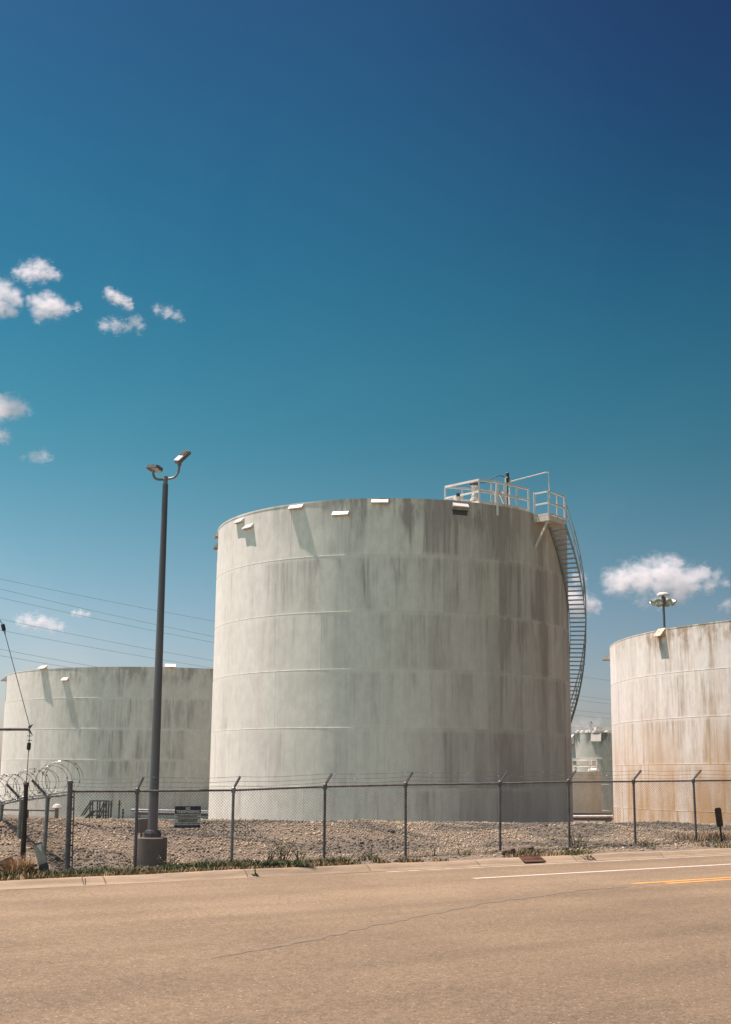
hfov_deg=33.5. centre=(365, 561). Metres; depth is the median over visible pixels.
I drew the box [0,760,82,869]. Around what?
chain link fence
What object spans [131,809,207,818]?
pipeline
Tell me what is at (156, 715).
light pole
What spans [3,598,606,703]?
power line
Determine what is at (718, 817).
marker post
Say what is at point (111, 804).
pipe post
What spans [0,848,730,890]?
kerb
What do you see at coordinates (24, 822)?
utility pole
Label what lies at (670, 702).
storage tank
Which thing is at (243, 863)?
grass
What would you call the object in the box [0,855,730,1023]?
road
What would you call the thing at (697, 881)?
marking
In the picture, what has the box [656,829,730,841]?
dry grass clump
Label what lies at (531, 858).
storm drain
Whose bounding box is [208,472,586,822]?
storage tank
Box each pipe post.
[110,800,112,817]
[118,801,120,818]
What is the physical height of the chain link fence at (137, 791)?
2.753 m
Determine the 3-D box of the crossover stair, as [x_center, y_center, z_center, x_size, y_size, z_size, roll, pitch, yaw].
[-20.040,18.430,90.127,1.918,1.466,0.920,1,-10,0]
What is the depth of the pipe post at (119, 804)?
89.09 m
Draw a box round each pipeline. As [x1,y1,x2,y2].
[5,809,53,817]
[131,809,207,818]
[138,811,207,815]
[573,815,611,821]
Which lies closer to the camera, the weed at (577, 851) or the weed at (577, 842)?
the weed at (577, 851)
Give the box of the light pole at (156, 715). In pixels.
[137,450,190,866]
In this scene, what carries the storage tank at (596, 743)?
on the terrain at (273, 830)
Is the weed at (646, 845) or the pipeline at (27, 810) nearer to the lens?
the weed at (646, 845)
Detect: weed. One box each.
[120,843,137,864]
[157,855,181,866]
[267,847,277,859]
[268,836,297,860]
[293,847,309,860]
[452,846,473,855]
[561,847,599,855]
[565,832,591,848]
[635,838,658,846]
[706,836,729,843]
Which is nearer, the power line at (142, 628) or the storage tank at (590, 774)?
the storage tank at (590, 774)
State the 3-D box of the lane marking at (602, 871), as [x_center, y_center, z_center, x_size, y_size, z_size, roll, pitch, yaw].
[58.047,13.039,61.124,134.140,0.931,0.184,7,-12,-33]
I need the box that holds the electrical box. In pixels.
[138,818,147,836]
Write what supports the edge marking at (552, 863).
on the road
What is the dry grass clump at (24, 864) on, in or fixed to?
on the terrain at (273, 830)
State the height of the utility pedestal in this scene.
0.838 m
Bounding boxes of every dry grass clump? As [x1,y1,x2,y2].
[0,853,47,875]
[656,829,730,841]
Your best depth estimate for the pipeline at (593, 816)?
96.88 m
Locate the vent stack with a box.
[52,804,61,818]
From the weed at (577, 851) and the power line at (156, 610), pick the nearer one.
the weed at (577, 851)
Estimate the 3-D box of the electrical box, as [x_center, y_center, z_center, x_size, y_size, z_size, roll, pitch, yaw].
[-4.963,5.944,27.118,0.226,0.418,0.201,8,-13,-37]
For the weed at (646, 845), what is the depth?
33.12 m
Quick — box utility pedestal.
[30,842,49,873]
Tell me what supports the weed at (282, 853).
on the terrain at (273, 830)
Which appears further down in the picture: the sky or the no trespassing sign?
the no trespassing sign
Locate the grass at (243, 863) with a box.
[0,842,730,880]
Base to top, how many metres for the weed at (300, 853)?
0.353 m
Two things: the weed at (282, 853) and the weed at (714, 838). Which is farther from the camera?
the weed at (714, 838)
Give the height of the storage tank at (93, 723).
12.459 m
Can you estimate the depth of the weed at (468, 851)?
29.71 m
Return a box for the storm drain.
[518,855,545,862]
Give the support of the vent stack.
on the terrain at (273, 830)
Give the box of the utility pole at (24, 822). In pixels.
[0,620,32,860]
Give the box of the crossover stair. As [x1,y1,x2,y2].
[81,800,109,818]
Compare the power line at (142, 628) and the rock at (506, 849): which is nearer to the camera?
the rock at (506, 849)
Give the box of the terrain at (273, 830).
[0,814,730,874]
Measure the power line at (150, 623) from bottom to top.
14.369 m
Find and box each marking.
[388,855,723,871]
[474,864,729,878]
[631,877,730,883]
[667,879,730,883]
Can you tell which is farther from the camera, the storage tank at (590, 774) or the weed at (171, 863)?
the storage tank at (590, 774)
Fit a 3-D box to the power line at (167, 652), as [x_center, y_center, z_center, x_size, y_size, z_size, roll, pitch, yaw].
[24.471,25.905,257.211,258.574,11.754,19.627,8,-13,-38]
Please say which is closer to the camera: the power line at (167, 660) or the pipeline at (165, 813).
the pipeline at (165, 813)
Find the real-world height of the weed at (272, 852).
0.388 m
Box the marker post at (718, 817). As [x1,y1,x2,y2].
[714,807,722,841]
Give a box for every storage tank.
[0,664,212,817]
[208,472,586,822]
[571,721,613,815]
[572,758,601,812]
[602,620,730,823]
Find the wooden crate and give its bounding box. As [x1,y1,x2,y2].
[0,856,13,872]
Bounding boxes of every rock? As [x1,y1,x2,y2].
[501,846,515,854]
[520,844,533,852]
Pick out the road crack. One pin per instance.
(366, 926)
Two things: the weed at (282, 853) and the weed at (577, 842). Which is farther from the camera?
the weed at (577, 842)
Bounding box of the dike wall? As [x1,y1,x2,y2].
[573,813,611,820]
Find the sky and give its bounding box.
[0,0,730,771]
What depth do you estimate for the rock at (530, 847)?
30.50 m
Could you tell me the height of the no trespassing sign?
0.463 m
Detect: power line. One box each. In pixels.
[1,630,608,718]
[2,579,610,680]
[2,589,609,699]
[2,619,608,713]
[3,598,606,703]
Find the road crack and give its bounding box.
[215,887,619,957]
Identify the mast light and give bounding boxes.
[650,592,676,627]
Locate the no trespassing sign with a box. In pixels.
[174,806,200,827]
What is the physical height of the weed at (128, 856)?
0.522 m
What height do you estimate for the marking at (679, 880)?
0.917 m
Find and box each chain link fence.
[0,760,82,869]
[64,770,730,870]

